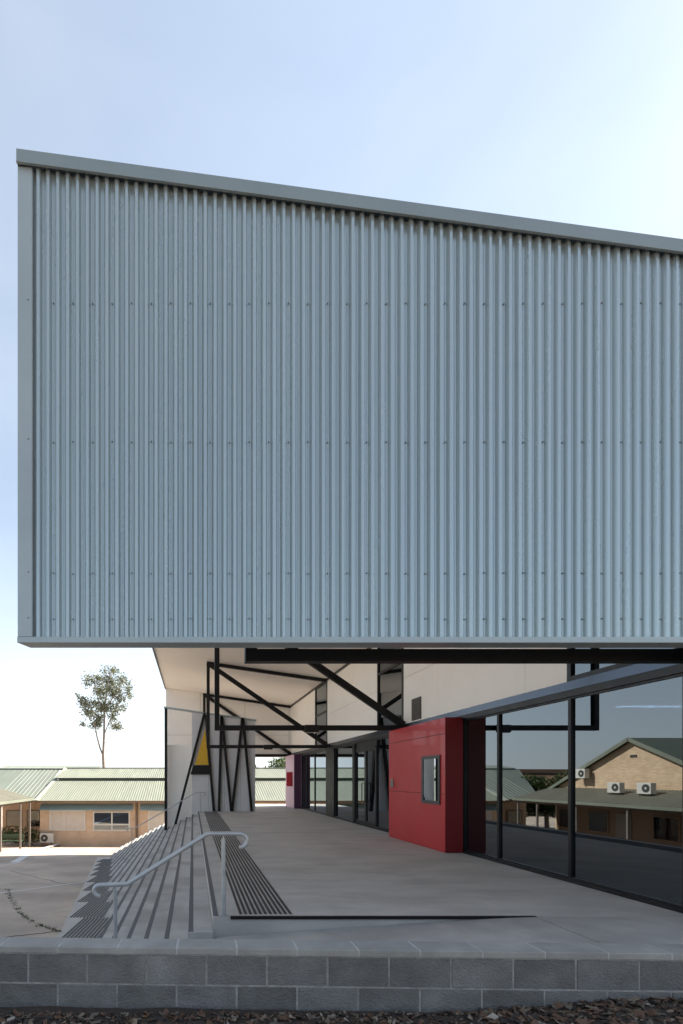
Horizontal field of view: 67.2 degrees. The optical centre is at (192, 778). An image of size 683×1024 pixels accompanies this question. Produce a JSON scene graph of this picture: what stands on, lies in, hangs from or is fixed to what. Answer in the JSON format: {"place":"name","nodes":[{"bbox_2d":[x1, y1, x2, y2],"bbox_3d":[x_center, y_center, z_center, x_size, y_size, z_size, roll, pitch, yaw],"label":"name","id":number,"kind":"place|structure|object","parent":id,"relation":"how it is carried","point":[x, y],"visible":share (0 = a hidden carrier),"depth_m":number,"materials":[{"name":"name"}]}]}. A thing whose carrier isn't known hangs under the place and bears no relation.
{"place":"outdoors","nodes":[
{"label":"outdoors","id":0,"kind":"place"},
{"bbox_2d":[0,840,123,937],"bbox_3d":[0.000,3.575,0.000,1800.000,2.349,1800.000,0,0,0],"label":"courtyard ground","id":1,"kind":"structure","parent":0,"point":[47,906],"depth_m":13.99,"materials":[{"name":"grey concrete"}]},
{"bbox_2d":[2,834,23,846],"bbox_3d":[-12.350,4.197,32.665,1.700,0.900,0.430,0,0,0],"label":"garden bench","id":2,"kind":"object","parent":1,"relation":"on","point":[10,836],"visible":0.61,"depth_m":32.84,"materials":[{"name":"green paint"}]},
{"bbox_2d":[0,788,33,851],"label":"covered walkway","id":3,"kind":"structure","parent":1,"relation":"on","point":[8,798],"depth_m":31.05,"materials":[{"name":"beige metal"}]},
{"bbox_2d":[2,825,39,845],"bbox_3d":[-12.403,4.073,34.389,3.301,1.553,1.469,0,0,15],"label":"hedge","id":4,"kind":"object","parent":1,"relation":"on","point":[26,833],"visible":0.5,"depth_m":34.29,"materials":[{"name":"green plant"}]},
{"bbox_2d":[5,889,61,932],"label":"weeds","id":5,"kind":"object","parent":1,"relation":"on","point":[42,924],"visible":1,"depth_m":8.90,"materials":[{"name":"green plant"}]},
{"bbox_2d":[11,844,58,861],"bbox_3d":[-9.048,4.164,28.391,1.109,1.160,15.475,0,0,-7],"label":"line marking","id":6,"kind":"object","parent":1,"relation":"on","point":[24,856],"visible":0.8,"depth_m":25.70,"materials":[{"name":"white paint"}]},
{"bbox_2d":[1,881,84,892],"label":"line marking","id":7,"kind":"object","parent":1,"relation":"on","point":[41,887],"visible":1,"depth_m":12.90,"materials":[{"name":"white paint"}]},
{"bbox_2d":[9,871,81,936],"bbox_3d":[-3.654,2.841,12.637,2.445,0.873,10.562,0,0,-19],"label":"crack marking","id":8,"kind":"object","parent":1,"relation":"on","point":[36,933],"visible":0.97,"depth_m":7.69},
{"bbox_2d":[0,765,102,839],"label":"green roof block","id":9,"kind":"structure","parent":1,"relation":"on","point":[33,781],"depth_m":38.03,"materials":[{"name":"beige metal"}]},
{"bbox_2d":[6,810,21,826],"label":"window","id":10,"kind":"structure","parent":9,"relation":"in","point":[12,816],"depth_m":37.43,"materials":[{"name":"brown paint"}]},
{"bbox_2d":[27,810,39,826],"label":"window","id":11,"kind":"structure","parent":9,"relation":"in","point":[35,814],"depth_m":37.43,"materials":[{"name":"glass"}]},
{"bbox_2d":[75,665,134,766],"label":"gum tree","id":12,"kind":"object","parent":1,"relation":"on","point":[98,705],"visible":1,"depth_m":49.96,"materials":[{"name":"green plant"}]},
{"bbox_2d":[99,811,217,938],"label":"staircase","id":13,"kind":"structure","parent":1,"relation":"on","point":[169,899],"depth_m":8.83,"materials":[{"name":"grey concrete"}]},
{"bbox_2d":[126,792,205,848],"bbox_3d":[-1.200,1.964,21.700,3.603,2.772,0.089,0,0,0],"label":"handrail","id":14,"kind":"object","parent":13,"relation":"on","point":[165,810],"visible":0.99,"depth_m":21.68,"materials":[{"name":"silver metal"}]},
{"bbox_2d":[92,831,248,937],"bbox_3d":[-0.245,1.437,5.310,1.731,1.726,0.089,0,0,0],"label":"handrail","id":15,"kind":"object","parent":13,"relation":"on","point":[96,894],"visible":0.85,"depth_m":5.29,"materials":[{"name":"silver metal"}]},
{"bbox_2d":[34,767,285,844],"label":"brick classroom","id":16,"kind":"structure","parent":1,"relation":"on","point":[94,805],"depth_m":34.50,"materials":[{"name":"brown paint"}]},
{"bbox_2d":[40,833,53,843],"bbox_3d":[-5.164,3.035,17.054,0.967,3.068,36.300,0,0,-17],"label":"air conditioner","id":17,"kind":"object","parent":16,"relation":"attached to","point":[46,837],"visible":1,"depth_m":33.98,"materials":[{"name":"white metal"}]},
{"bbox_2d":[49,810,84,830],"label":"window","id":18,"kind":"structure","parent":16,"relation":"in","point":[59,820],"depth_m":34.48,"materials":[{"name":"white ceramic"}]},
{"bbox_2d":[93,812,129,830],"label":"window","id":19,"kind":"structure","parent":16,"relation":"in","point":[102,821],"depth_m":34.48,"materials":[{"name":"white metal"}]},
{"bbox_2d":[148,811,163,830],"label":"window","id":20,"kind":"structure","parent":16,"relation":"in","point":[153,823],"depth_m":34.48,"materials":[{"name":"white"}]},
{"bbox_2d":[268,757,285,766],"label":"broadleaf tree","id":21,"kind":"object","parent":1,"relation":"on","point":[280,762],"visible":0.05,"depth_m":49.98,"materials":[{"name":"green plant"}]},
{"bbox_2d":[16,148,682,912],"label":"school hall","id":22,"kind":"structure","parent":1,"relation":"on","point":[384,494],"depth_m":4.33,"materials":[{"name":"blue paint"}]},
{"bbox_2d":[264,745,272,749],"bbox_3d":[3.050,-1.288,19.605,0.360,0.205,0.069,0,0,0],"label":"floodlight","id":23,"kind":"object","parent":22,"relation":"attached to","point":[268,747],"visible":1,"depth_m":19.57,"materials":[{"name":"grey metal"}]},
{"bbox_2d":[302,755,305,808],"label":"window","id":24,"kind":"structure","parent":22,"relation":"in","point":[303,756],"depth_m":23.87,"materials":[{"name":"grey glass"}]},
{"bbox_2d":[306,753,313,810],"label":"window","id":25,"kind":"structure","parent":22,"relation":"in","point":[309,757],"depth_m":22.66,"materials":[{"name":"glass"}]},
{"bbox_2d":[305,725,318,732],"bbox_3d":[3.050,-1.288,12.405,0.360,0.205,0.069,0,0,0],"label":"floodlight","id":26,"kind":"object","parent":22,"relation":"attached to","point":[311,728],"visible":1,"depth_m":12.37,"materials":[{"name":"grey metal"}]},
{"bbox_2d":[314,750,325,813],"bbox_3d":[5.528,0.128,20.775,0.100,2.633,2.048,0,0,0],"label":"window","id":27,"kind":"structure","parent":22,"relation":"in","point":[319,757],"depth_m":20.88,"materials":[{"name":"clear glass"}]},
{"bbox_2d":[315,681,326,744],"bbox_3d":[5.528,-2.742,20.740,0.100,2.647,1.916,0,0,0],"label":"window","id":28,"kind":"structure","parent":22,"relation":"in","point":[320,692],"depth_m":20.72,"materials":[{"name":"grey glass"}]},
{"bbox_2d":[335,745,351,820],"bbox_3d":[5.528,0.128,17.560,0.100,2.633,2.118,0,0,0],"label":"window","id":29,"kind":"structure","parent":22,"relation":"in","point":[343,755],"depth_m":17.69,"materials":[{"name":"clear glass"}]},
{"bbox_2d":[355,742,364,823],"bbox_3d":[5.477,0.127,15.802,0.166,2.625,0.905,0,0,0],"label":"door","id":30,"kind":"structure","parent":22,"relation":"in","point":[360,747],"depth_m":15.86,"materials":[{"name":"glass"}]},
{"bbox_2d":[364,740,375,826],"bbox_3d":[5.477,0.127,14.895,0.166,2.625,0.900,0,0,0],"label":"door","id":31,"kind":"structure","parent":22,"relation":"in","point":[370,746],"depth_m":14.97,"materials":[{"name":"glass"}]},
{"bbox_2d":[376,737,388,830],"bbox_3d":[5.528,0.128,13.507,0.100,2.633,1.863,0,0,0],"label":"window","id":32,"kind":"structure","parent":22,"relation":"in","point":[382,744],"depth_m":14.05,"materials":[{"name":"grey glass"}]},
{"bbox_2d":[377,648,403,724],"bbox_3d":[5.528,-2.742,13.500,0.100,2.647,1.756,0,0,0],"label":"window","id":33,"kind":"structure","parent":22,"relation":"in","point":[390,677],"depth_m":13.48,"materials":[{"name":"grey glass"}]},
{"bbox_2d":[464,713,497,858],"bbox_3d":[5.528,0.128,9.222,0.100,2.633,1.083,0,0,0],"label":"window","id":34,"kind":"structure","parent":22,"relation":"in","point":[480,733],"depth_m":9.23,"materials":[{"name":"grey glass"}]},
{"bbox_2d":[498,698,568,877],"bbox_3d":[5.528,0.128,7.855,0.100,2.633,1.648,0,0,0],"label":"window","id":35,"kind":"structure","parent":22,"relation":"in","point":[533,741],"depth_m":7.77,"materials":[{"name":"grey glass"}]},
{"bbox_2d":[567,648,676,681],"bbox_3d":[5.528,-2.742,6.119,0.100,2.647,1.918,0,0,0],"label":"window","id":36,"kind":"structure","parent":22,"relation":"in","point":[574,671],"depth_m":6.70,"materials":[{"name":"grey glass"}]},
{"bbox_2d":[569,673,682,907],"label":"window","id":37,"kind":"structure","parent":22,"relation":"in","point":[626,741],"depth_m":6.10,"materials":[{"name":"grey glass"}]},
{"bbox_2d":[58,857,110,937],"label":"landing pavement","id":38,"kind":"structure","parent":0,"point":[70,923],"depth_m":9.69,"materials":[{"name":"concrete"}]},
{"bbox_2d":[61,918,109,937],"bbox_3d":[-1.708,2.465,8.005,0.574,0.153,1.670,0,0,0],"label":"tactile pad","id":39,"kind":"object","parent":38,"relation":"on","point":[86,929],"visible":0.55,"depth_m":7.93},
{"bbox_2d":[70,902,110,916],"bbox_3d":[-1.983,2.615,9.719,0.574,0.153,1.670,0,0,0],"label":"tactile pad","id":40,"kind":"object","parent":38,"relation":"on","point":[95,908],"visible":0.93,"depth_m":9.59,"materials":[{"name":"grey rubber"}]},
{"bbox_2d":[77,891,109,901],"bbox_3d":[-2.258,2.765,11.433,0.574,0.153,1.670,0,0,0],"label":"tactile pad","id":41,"kind":"object","parent":38,"relation":"on","point":[93,897],"visible":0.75,"depth_m":11.16,"materials":[{"name":"grey rubber"}]},
{"bbox_2d":[82,882,106,890],"bbox_3d":[-2.533,2.915,13.147,0.574,0.153,1.670,0,0,0],"label":"tactile pad","id":42,"kind":"object","parent":38,"relation":"on","point":[101,888],"visible":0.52,"depth_m":12.77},
{"bbox_2d":[87,875,111,881],"bbox_3d":[-2.808,3.065,14.861,0.574,0.153,1.670,0,0,0],"label":"tactile pad","id":43,"kind":"object","parent":38,"relation":"on","point":[97,878],"visible":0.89,"depth_m":14.86,"materials":[{"name":"grey rubber"}]},
{"bbox_2d":[90,870,111,875],"bbox_3d":[-3.083,3.215,16.575,0.574,0.153,1.670,0,0,0],"label":"tactile pad","id":44,"kind":"object","parent":38,"relation":"on","point":[100,872],"visible":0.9,"depth_m":16.32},
{"bbox_2d":[93,866,110,869],"bbox_3d":[-3.358,3.365,18.289,0.574,0.153,1.670,0,0,0],"label":"tactile pad","id":45,"kind":"object","parent":38,"relation":"on","point":[99,867],"visible":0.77,"depth_m":18.03,"materials":[{"name":"grey rubber"}]},
{"bbox_2d":[95,862,111,865],"bbox_3d":[-3.633,3.515,20.003,0.574,0.153,1.670,0,0,0],"label":"tactile pad","id":46,"kind":"object","parent":38,"relation":"on","point":[101,863],"visible":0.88,"depth_m":19.70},
{"bbox_2d":[0,996,682,1023],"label":"mulch ground","id":47,"kind":"structure","parent":0,"point":[5,1011],"depth_m":3.10,"materials":[{"name":"brown wood"}]},
{"bbox_2d":[0,937,682,1012],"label":"block wall","id":48,"kind":"structure","parent":47,"relation":"on","point":[382,976],"depth_m":3.19,"materials":[{"name":"grey concrete"}]},
{"bbox_2d":[0,0,682,776],"label":"sky","id":49,"kind":"structure","parent":0,"point":[564,111],"materials":[{"name":"blue"}]},
{"bbox_2d":[198,804,682,942],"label":"deck pavement","id":50,"kind":"structure","parent":0,"point":[308,863],"depth_m":7.00,"materials":[{"name":"concrete"}]},
{"bbox_2d":[164,706,255,829],"bbox_3d":[0.795,-0.142,22.677,4.310,6.484,0.645,0,0,0],"label":"letter screen","id":51,"kind":"object","parent":50,"relation":"on","point":[223,779],"visible":0.74,"depth_m":22.50,"materials":[{"name":"white paint"}]},
{"bbox_2d":[205,812,291,913],"bbox_3d":[0.808,1.497,13.780,0.586,0.006,16.840,0,0,0],"label":"tactile strip","id":52,"kind":"object","parent":50,"relation":"on","point":[256,896],"visible":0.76,"depth_m":7.11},
{"bbox_2d":[231,916,536,918],"bbox_3d":[2.075,1.510,5.268,3.330,0.031,0.035,0,0,0],"label":"edge strip","id":53,"kind":"object","parent":50,"relation":"attached to","point":[362,917],"visible":0.86,"depth_m":5.25,"materials":[{"name":"black paint"}]},
{"bbox_2d":[213,917,682,943],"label":"ramp path","id":54,"kind":"structure","parent":0,"point":[649,930],"depth_m":4.93,"materials":[{"name":"concrete"}]}
]}

